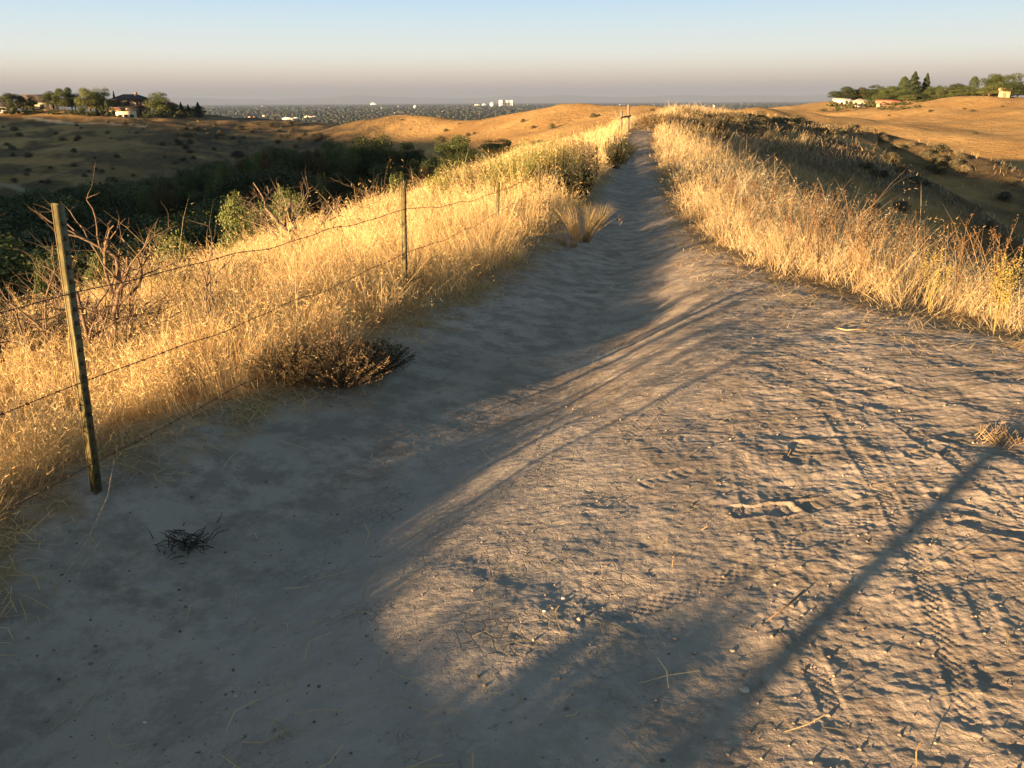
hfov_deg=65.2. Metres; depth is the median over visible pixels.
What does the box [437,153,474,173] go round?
leafy tree
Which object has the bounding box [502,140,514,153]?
leafy tree
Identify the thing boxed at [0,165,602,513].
barbed wire
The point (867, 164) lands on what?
sagebrush
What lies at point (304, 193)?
leafy tree
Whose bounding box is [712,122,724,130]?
sagebrush
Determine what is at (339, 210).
leafy tree
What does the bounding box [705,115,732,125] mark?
sagebrush
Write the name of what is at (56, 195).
leafy tree
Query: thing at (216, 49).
sky
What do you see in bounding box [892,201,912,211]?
sagebrush
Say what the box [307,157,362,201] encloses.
leafy tree
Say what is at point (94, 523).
fallen stalk
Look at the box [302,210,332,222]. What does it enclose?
leafy tree
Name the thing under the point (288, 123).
sagebrush
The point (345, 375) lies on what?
sagebrush
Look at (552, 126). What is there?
sagebrush
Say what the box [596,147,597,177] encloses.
fence post
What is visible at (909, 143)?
sagebrush
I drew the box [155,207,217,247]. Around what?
leafy tree
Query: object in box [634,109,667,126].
sagebrush
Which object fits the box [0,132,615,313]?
barbed wire
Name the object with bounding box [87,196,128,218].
leafy tree
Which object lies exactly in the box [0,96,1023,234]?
hills
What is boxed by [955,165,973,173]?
sagebrush
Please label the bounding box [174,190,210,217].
leafy tree
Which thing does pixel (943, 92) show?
leafy tree
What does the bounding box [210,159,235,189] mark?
leafy tree
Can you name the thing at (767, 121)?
sagebrush
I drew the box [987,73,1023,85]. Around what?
leafy tree
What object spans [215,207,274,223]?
leafy tree
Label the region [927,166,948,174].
sagebrush
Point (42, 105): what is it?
hillside house
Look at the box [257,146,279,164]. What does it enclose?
leafy tree
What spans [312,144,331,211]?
leafy tree
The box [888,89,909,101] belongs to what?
leafy tree
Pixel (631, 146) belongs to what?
sagebrush
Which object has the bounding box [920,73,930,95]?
conifer
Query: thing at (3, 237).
leafy tree
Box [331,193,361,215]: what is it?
leafy tree
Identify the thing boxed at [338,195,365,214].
leafy tree
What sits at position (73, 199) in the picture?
leafy tree
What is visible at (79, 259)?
leafy tree
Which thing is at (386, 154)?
leafy tree
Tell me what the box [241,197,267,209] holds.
leafy tree
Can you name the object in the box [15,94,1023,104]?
mountains
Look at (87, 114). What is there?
hedge shrub
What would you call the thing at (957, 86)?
leafy tree
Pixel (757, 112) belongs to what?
sagebrush
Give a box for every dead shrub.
[0,167,208,386]
[121,204,311,370]
[234,174,385,244]
[354,188,406,224]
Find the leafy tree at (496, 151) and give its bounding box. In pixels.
[482,148,503,157]
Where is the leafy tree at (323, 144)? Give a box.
[312,138,343,168]
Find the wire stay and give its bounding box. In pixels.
[292,227,298,344]
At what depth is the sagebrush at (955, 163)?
62.09 m
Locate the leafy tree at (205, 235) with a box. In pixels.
[189,222,244,250]
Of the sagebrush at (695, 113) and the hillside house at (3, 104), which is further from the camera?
the hillside house at (3, 104)
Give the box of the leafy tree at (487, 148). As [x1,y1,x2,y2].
[484,147,504,155]
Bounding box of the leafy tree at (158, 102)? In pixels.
[144,91,176,117]
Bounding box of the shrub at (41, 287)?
[32,250,63,314]
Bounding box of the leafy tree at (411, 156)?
[393,141,421,171]
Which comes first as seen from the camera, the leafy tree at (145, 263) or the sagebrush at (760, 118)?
the leafy tree at (145, 263)
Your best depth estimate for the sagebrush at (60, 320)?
6.43 m
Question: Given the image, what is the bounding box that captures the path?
[0,131,1023,767]
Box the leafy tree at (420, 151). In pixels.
[411,148,424,166]
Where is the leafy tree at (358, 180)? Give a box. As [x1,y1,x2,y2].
[335,144,366,194]
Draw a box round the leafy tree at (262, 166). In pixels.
[259,147,282,175]
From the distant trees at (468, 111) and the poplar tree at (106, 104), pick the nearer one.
the poplar tree at (106, 104)
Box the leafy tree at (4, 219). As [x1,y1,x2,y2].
[0,207,44,236]
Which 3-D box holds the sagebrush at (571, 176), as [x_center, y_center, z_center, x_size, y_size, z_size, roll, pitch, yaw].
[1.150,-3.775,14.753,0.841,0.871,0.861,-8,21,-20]
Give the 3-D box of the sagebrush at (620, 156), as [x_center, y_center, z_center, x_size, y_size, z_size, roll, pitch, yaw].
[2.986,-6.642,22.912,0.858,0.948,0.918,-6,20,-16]
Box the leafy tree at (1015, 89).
[997,82,1023,97]
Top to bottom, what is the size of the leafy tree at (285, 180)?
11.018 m
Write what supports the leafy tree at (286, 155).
on the hills
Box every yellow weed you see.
[922,247,956,313]
[986,247,1023,323]
[987,260,1016,333]
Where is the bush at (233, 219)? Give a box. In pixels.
[214,189,277,253]
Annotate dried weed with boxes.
[0,342,4,362]
[717,172,736,224]
[734,178,760,244]
[760,172,787,226]
[774,182,807,254]
[796,185,824,263]
[804,206,842,268]
[812,183,846,265]
[841,193,881,275]
[843,210,880,287]
[863,207,897,276]
[887,211,920,290]
[911,221,960,294]
[947,213,982,307]
[971,214,1023,318]
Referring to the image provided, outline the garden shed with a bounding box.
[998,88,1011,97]
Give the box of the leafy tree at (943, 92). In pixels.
[934,87,959,97]
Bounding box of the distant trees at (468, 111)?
[151,102,815,123]
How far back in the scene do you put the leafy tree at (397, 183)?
72.39 m
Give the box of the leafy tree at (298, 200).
[271,192,309,231]
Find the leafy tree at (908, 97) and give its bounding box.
[898,94,916,100]
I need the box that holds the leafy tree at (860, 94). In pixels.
[845,87,868,99]
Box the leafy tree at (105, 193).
[70,179,144,220]
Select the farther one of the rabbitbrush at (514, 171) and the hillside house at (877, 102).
the hillside house at (877, 102)
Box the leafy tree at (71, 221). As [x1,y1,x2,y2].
[2,195,131,247]
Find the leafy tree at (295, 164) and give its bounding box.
[283,148,306,174]
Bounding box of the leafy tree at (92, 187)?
[70,180,124,197]
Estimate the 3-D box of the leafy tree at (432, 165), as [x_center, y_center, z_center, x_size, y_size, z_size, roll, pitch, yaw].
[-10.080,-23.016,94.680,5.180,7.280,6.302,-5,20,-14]
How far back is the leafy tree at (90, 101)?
248.66 m
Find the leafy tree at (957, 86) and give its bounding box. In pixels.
[946,83,968,94]
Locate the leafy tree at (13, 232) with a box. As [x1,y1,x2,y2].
[0,218,88,267]
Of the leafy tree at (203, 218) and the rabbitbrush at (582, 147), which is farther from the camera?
the leafy tree at (203, 218)
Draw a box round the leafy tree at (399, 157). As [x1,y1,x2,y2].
[389,145,405,173]
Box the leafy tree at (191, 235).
[90,218,219,260]
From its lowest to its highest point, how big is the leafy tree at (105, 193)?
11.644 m
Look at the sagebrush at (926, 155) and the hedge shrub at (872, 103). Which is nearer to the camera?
the sagebrush at (926, 155)
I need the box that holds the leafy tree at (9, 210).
[0,201,50,235]
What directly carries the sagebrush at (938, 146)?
on the hills
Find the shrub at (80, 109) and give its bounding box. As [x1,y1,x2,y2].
[76,105,86,112]
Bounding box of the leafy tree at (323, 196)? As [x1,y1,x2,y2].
[315,173,327,215]
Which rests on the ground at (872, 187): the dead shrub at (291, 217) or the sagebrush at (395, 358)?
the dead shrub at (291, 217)
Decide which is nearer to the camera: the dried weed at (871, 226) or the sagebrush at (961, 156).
the dried weed at (871, 226)
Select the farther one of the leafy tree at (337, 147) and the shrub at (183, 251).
the leafy tree at (337, 147)
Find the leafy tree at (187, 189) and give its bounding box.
[176,175,204,204]
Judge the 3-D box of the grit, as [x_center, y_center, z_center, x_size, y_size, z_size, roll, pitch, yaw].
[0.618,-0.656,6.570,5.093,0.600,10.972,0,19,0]
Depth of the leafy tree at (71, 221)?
54.16 m
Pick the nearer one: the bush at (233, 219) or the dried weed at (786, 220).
the dried weed at (786, 220)
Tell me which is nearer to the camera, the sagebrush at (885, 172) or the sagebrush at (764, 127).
the sagebrush at (885, 172)
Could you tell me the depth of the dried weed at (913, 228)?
7.19 m
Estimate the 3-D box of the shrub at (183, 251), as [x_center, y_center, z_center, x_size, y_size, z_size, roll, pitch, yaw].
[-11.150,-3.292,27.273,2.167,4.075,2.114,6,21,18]
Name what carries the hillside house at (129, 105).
on the hills
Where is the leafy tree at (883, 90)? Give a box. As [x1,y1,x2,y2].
[871,85,897,99]
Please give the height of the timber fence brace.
1.852 m
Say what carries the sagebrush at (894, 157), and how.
on the hills
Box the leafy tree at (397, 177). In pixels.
[380,176,411,200]
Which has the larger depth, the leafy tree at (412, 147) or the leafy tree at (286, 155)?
the leafy tree at (412, 147)
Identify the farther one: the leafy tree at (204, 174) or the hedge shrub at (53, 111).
the hedge shrub at (53, 111)
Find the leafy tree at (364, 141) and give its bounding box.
[345,132,395,184]
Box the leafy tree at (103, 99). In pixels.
[84,87,114,114]
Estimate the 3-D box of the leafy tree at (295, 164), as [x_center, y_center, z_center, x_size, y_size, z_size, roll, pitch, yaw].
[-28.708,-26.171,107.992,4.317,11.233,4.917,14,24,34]
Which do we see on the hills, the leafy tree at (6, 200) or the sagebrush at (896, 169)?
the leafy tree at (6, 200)
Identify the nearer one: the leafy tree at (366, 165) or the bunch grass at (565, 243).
the bunch grass at (565, 243)
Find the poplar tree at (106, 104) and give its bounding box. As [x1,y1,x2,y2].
[104,100,109,115]
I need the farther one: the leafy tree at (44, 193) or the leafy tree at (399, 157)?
the leafy tree at (399, 157)
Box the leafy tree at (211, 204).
[188,198,251,220]
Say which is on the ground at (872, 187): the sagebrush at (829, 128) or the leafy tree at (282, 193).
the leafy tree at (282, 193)
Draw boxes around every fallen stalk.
[51,693,95,730]
[52,459,114,589]
[72,541,99,584]
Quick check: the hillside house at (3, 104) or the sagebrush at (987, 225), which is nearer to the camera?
the sagebrush at (987, 225)
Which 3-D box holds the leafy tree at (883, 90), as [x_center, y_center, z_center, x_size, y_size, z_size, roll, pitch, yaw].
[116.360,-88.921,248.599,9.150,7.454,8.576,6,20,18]
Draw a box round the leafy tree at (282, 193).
[247,183,298,237]
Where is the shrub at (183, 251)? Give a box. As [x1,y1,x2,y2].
[152,229,202,266]
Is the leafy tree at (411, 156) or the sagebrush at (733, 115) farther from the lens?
the leafy tree at (411, 156)
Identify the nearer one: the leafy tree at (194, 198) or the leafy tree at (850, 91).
the leafy tree at (194, 198)
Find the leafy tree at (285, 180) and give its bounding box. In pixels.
[237,165,330,208]
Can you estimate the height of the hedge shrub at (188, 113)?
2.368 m
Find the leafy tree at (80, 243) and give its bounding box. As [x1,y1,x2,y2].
[11,222,155,260]
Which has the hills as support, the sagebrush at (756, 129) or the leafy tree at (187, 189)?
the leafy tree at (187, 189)
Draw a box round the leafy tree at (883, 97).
[872,93,895,100]
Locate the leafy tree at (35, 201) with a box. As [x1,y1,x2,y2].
[11,187,77,223]
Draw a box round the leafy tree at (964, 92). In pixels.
[955,86,976,95]
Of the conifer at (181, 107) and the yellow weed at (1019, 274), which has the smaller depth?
the yellow weed at (1019, 274)
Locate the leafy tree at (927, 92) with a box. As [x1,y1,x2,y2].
[923,86,945,98]
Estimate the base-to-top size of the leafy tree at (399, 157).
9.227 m
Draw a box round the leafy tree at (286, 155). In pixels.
[259,144,305,169]
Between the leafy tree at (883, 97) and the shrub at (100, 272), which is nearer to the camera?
the shrub at (100, 272)
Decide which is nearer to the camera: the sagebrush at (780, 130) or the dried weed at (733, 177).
the dried weed at (733, 177)
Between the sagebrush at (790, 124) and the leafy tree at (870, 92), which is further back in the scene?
the leafy tree at (870, 92)
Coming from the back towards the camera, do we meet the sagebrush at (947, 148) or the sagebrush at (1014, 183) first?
the sagebrush at (947, 148)
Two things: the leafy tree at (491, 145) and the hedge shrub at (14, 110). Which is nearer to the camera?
the leafy tree at (491, 145)
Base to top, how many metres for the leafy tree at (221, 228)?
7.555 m
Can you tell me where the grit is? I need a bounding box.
[6,241,1023,767]
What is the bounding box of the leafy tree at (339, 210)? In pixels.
[323,205,352,216]
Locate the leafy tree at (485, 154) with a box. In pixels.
[478,151,496,161]
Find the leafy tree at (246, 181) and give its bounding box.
[207,169,277,209]
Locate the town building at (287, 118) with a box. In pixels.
[282,117,300,120]
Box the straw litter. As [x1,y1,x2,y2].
[0,172,1023,767]
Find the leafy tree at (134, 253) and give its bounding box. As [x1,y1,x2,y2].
[112,236,217,266]
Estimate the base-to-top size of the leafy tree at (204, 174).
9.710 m
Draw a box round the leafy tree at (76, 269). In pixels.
[0,245,103,320]
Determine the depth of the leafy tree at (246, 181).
83.79 m
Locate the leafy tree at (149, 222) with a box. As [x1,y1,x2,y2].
[124,214,179,235]
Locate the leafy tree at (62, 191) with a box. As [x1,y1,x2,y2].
[52,185,80,196]
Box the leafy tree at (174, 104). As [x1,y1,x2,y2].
[166,101,179,117]
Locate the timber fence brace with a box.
[618,105,630,134]
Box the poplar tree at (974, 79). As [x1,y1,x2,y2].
[968,76,979,95]
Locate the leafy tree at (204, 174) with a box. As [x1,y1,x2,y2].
[176,164,235,207]
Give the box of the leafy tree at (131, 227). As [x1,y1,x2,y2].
[50,206,170,243]
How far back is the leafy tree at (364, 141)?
114.24 m
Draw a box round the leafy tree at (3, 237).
[0,233,39,288]
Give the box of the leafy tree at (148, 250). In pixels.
[111,239,207,268]
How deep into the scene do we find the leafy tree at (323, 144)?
123.69 m
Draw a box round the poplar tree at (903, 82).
[897,76,909,96]
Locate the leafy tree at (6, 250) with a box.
[0,232,124,319]
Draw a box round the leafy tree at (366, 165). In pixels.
[354,143,385,198]
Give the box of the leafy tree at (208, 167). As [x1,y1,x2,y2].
[197,163,224,177]
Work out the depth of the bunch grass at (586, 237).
10.51 m
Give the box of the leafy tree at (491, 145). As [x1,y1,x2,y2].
[478,138,513,155]
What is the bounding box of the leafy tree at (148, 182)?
[136,173,177,191]
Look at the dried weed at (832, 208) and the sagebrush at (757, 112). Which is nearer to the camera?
the dried weed at (832, 208)
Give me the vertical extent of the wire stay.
0.864 m
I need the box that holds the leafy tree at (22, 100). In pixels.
[14,94,31,107]
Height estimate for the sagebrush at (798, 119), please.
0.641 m
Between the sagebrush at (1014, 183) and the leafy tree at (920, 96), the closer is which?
the sagebrush at (1014, 183)
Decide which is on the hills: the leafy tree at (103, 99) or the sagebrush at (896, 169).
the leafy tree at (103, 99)
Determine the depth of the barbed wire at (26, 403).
3.94 m
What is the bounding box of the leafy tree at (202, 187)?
[185,164,207,201]
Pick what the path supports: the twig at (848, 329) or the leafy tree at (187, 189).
the twig at (848, 329)
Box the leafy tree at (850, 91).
[827,86,858,97]
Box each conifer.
[94,107,100,115]
[178,102,184,116]
[193,102,204,117]
[904,71,924,99]
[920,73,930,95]
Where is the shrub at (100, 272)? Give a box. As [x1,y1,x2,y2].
[81,244,113,296]
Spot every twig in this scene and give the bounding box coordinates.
[768,589,804,619]
[834,327,868,330]
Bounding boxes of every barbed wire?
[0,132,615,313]
[0,136,616,416]
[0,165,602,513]
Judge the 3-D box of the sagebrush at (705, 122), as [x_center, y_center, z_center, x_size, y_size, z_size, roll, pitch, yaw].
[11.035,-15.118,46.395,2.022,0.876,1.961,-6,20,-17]
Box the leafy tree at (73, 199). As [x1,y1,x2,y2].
[31,195,79,215]
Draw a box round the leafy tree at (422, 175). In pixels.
[405,166,433,191]
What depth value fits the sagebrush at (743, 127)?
49.92 m
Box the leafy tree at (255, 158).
[248,147,275,171]
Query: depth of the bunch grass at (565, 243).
10.13 m
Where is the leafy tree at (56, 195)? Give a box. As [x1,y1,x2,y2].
[28,192,74,200]
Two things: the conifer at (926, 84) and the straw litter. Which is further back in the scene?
the conifer at (926, 84)
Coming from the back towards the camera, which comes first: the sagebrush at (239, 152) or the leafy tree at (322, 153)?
the sagebrush at (239, 152)
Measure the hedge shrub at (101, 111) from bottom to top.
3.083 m
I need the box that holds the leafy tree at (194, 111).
[191,106,206,113]
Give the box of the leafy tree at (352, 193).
[336,189,364,206]
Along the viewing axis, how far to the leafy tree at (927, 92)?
239.13 m
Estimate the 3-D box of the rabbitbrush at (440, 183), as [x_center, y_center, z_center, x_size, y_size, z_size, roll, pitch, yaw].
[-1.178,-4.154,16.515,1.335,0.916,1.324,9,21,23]
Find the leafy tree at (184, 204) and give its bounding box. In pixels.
[168,178,191,215]
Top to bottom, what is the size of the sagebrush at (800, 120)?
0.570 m
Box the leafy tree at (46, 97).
[38,90,59,109]
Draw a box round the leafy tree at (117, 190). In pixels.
[107,177,159,214]
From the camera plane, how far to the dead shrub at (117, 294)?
5.36 m
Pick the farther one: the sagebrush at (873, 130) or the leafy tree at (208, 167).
the leafy tree at (208, 167)
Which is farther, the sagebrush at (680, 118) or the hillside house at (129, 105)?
the hillside house at (129, 105)
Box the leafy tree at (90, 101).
[73,88,100,112]
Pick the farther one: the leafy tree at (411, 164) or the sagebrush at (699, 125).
the leafy tree at (411, 164)
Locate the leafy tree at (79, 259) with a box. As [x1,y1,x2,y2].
[26,249,121,278]
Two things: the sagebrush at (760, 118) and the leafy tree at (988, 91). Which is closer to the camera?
the sagebrush at (760, 118)
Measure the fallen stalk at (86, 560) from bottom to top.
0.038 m
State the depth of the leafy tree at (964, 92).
225.06 m
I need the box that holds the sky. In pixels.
[0,0,1023,99]
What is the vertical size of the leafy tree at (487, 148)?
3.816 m
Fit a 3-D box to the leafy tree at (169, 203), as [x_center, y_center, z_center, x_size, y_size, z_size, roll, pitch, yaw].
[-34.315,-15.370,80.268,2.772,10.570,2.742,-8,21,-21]
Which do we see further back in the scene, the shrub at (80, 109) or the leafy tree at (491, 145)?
the shrub at (80, 109)
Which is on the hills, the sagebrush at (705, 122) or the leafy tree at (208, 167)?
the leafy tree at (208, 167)
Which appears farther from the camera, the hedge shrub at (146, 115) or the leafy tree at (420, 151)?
the hedge shrub at (146, 115)
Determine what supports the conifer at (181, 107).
on the hills
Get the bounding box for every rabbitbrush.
[424,161,477,202]
[446,154,513,197]
[478,146,547,198]
[501,133,565,178]
[528,129,586,187]
[558,133,603,170]
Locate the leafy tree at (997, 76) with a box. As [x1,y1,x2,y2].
[978,73,1009,95]
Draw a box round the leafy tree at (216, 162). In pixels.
[198,160,235,169]
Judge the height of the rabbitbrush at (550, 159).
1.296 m
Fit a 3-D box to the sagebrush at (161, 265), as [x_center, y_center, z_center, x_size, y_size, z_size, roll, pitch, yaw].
[-3.913,-1.185,8.850,1.235,0.574,1.212,-4,20,-10]
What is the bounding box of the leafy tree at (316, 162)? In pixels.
[303,147,326,182]
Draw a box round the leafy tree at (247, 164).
[242,155,261,176]
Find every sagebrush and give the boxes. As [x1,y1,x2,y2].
[0,290,129,360]
[0,315,60,369]
[8,126,18,130]
[14,132,23,136]
[100,250,215,300]
[105,177,118,181]
[175,140,182,144]
[181,132,194,136]
[185,139,194,143]
[194,126,202,130]
[216,130,225,135]
[228,150,244,157]
[233,125,245,130]
[242,333,347,385]
[282,331,395,390]
[286,121,294,125]
[347,336,416,375]
[548,123,556,128]
[552,155,596,201]
[603,135,632,168]
[617,138,639,156]
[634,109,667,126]
[658,111,685,123]
[670,104,702,115]
[678,123,705,138]
[687,116,717,127]
[688,124,704,129]
[689,112,702,117]
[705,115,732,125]
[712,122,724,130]
[716,132,728,141]
[719,111,746,120]
[721,123,731,132]
[729,116,747,123]
[731,123,751,133]
[734,118,750,127]
[747,125,763,134]
[751,110,771,120]
[754,117,769,126]
[757,125,771,133]
[759,120,774,127]
[770,116,783,123]
[772,127,783,133]
[780,118,790,122]
[781,186,822,203]
[784,122,799,131]
[789,114,800,122]
[791,117,807,123]
[796,118,805,124]
[817,124,837,134]
[840,128,848,132]
[843,123,856,130]
[859,161,876,169]
[868,128,878,133]
[868,202,882,209]
[869,170,886,175]
[878,135,888,142]
[881,170,889,176]
[886,154,902,161]
[890,143,905,150]
[892,167,901,171]
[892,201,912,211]
[898,164,910,172]
[904,141,914,146]
[906,176,926,184]
[918,152,933,157]
[922,149,934,155]
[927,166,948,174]
[928,144,944,152]
[929,154,942,162]
[933,158,947,165]
[941,146,950,152]
[946,160,962,167]
[952,154,968,161]
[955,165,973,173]
[983,221,996,228]
[996,191,1013,201]
[1008,180,1016,185]
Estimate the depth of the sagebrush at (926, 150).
64.40 m
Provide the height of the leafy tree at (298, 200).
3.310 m
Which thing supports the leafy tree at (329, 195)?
on the hills
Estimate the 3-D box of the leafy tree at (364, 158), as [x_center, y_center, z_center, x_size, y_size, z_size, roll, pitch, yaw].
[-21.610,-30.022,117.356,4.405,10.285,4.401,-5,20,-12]
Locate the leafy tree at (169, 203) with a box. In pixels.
[153,178,182,219]
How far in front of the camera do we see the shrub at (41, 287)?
24.27 m
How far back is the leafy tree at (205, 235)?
44.55 m
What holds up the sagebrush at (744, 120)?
on the ground at (872, 187)
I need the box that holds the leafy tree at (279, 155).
[267,144,293,173]
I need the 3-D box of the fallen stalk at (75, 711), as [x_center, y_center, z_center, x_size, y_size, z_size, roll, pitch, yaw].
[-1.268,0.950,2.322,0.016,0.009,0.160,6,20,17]
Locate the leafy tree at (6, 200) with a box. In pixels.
[0,194,35,216]
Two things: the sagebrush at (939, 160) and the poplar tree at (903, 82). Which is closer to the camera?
the sagebrush at (939, 160)
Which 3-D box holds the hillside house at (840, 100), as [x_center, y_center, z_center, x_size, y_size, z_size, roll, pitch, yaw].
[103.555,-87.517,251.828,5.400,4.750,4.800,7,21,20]
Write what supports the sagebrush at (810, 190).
on the ground at (872, 187)
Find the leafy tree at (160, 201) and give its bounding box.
[155,188,168,216]
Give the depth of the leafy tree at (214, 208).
70.23 m
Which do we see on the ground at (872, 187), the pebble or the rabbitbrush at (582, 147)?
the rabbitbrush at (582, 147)
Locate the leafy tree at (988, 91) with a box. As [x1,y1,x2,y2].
[978,85,999,95]
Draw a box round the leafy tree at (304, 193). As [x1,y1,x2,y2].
[288,171,323,213]
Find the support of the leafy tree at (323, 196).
on the hills
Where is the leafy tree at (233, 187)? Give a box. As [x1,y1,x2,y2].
[210,176,244,201]
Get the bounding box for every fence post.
[51,203,101,494]
[401,187,407,303]
[495,182,499,236]
[537,163,540,208]
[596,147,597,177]
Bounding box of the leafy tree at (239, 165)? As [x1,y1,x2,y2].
[233,156,245,185]
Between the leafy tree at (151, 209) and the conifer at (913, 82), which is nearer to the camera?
the leafy tree at (151, 209)
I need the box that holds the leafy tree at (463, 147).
[423,132,481,168]
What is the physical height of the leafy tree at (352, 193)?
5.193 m
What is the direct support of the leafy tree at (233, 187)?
on the hills
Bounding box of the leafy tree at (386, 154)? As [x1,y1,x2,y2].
[380,145,395,190]
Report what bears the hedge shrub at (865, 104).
on the hills
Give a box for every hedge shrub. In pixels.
[0,105,21,114]
[20,106,34,113]
[47,110,60,114]
[64,110,79,114]
[81,110,96,115]
[98,105,107,114]
[105,107,115,115]
[142,110,151,117]
[150,108,162,117]
[159,109,173,117]
[173,110,186,117]
[186,111,195,117]
[842,100,851,107]
[849,102,856,108]
[863,99,870,107]
[868,100,875,106]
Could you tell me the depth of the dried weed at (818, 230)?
7.41 m
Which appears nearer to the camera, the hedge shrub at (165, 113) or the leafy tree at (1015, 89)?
the leafy tree at (1015, 89)
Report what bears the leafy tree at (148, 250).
on the ground at (872, 187)
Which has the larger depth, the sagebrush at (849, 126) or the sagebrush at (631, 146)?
the sagebrush at (849, 126)
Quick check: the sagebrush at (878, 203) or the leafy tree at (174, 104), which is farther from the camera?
the leafy tree at (174, 104)
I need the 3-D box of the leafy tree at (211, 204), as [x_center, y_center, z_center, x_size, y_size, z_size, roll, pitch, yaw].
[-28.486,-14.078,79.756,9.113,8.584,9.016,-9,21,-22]
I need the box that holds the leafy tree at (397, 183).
[388,171,404,197]
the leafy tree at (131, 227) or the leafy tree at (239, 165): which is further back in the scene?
the leafy tree at (239, 165)
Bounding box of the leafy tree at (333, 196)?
[314,191,334,210]
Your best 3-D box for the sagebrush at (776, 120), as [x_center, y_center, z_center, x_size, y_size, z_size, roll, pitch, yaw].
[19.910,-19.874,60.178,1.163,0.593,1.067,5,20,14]
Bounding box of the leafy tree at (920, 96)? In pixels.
[903,91,924,100]
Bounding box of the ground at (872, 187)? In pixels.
[0,111,1023,564]
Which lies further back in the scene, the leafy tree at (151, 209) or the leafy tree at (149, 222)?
the leafy tree at (151, 209)
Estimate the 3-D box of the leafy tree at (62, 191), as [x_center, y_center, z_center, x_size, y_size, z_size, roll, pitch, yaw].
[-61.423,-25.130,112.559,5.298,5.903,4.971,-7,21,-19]
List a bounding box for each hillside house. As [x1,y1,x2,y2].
[0,101,16,112]
[20,94,58,110]
[104,92,151,117]
[832,98,850,103]
[852,98,865,106]
[875,100,899,106]
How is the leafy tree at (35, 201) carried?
on the hills
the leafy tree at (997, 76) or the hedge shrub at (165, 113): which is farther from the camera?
the hedge shrub at (165, 113)
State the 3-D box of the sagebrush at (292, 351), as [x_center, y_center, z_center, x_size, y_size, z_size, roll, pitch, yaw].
[-1.267,-0.148,4.719,0.621,0.315,0.600,-9,21,-22]
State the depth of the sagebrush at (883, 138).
67.04 m
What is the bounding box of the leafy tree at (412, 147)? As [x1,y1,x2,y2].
[402,142,417,165]
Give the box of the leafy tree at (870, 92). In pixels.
[858,84,882,101]
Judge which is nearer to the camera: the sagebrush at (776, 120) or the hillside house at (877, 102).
the sagebrush at (776, 120)
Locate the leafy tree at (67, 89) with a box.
[61,87,79,109]
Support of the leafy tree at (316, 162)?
on the hills
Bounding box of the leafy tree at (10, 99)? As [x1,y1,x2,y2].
[0,93,17,114]
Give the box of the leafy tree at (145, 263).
[98,256,173,278]
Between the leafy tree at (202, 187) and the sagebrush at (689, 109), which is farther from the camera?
the leafy tree at (202, 187)
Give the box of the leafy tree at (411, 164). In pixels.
[397,159,434,179]
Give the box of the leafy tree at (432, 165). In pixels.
[406,159,449,181]
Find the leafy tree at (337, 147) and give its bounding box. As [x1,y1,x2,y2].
[331,141,347,159]
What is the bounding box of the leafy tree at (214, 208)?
[156,199,259,230]
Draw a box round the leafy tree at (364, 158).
[350,144,374,202]
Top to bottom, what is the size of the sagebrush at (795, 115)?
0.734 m
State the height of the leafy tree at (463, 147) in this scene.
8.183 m
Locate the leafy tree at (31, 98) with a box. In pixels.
[26,95,37,108]
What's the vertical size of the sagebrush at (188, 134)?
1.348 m
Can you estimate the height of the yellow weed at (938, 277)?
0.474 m
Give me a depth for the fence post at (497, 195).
9.79 m
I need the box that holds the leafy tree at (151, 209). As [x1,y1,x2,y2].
[138,183,159,226]
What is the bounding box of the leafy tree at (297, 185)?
[291,177,321,215]
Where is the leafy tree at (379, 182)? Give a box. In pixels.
[359,162,407,201]
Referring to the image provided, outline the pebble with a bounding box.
[739,686,749,692]
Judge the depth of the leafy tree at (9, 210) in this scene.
58.57 m
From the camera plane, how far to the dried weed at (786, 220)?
8.42 m
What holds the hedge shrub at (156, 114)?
on the hills
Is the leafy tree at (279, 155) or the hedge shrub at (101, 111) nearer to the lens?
the leafy tree at (279, 155)
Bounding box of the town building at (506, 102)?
[499,100,513,106]
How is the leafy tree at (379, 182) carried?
on the hills
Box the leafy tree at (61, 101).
[49,88,73,110]
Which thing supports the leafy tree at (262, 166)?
on the hills
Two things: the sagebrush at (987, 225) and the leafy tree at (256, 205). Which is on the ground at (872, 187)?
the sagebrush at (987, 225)
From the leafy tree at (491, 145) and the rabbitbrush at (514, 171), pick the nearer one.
the rabbitbrush at (514, 171)
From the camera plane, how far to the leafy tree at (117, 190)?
89.11 m
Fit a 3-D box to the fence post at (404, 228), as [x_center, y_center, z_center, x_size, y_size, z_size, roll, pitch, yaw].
[-0.904,-1.030,6.740,0.044,1.220,0.039,6,20,13]
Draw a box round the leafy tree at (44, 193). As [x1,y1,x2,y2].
[20,184,81,203]
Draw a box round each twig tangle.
[147,512,227,563]
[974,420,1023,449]
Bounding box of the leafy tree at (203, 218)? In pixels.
[170,206,248,247]
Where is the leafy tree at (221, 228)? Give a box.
[214,223,238,243]
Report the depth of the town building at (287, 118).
2715.16 m
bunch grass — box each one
[549,228,584,247]
[554,202,622,242]
[576,201,613,227]
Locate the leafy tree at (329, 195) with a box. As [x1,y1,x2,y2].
[295,169,336,208]
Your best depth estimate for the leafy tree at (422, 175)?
88.82 m
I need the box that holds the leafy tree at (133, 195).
[103,186,162,221]
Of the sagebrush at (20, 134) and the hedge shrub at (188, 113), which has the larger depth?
the hedge shrub at (188, 113)

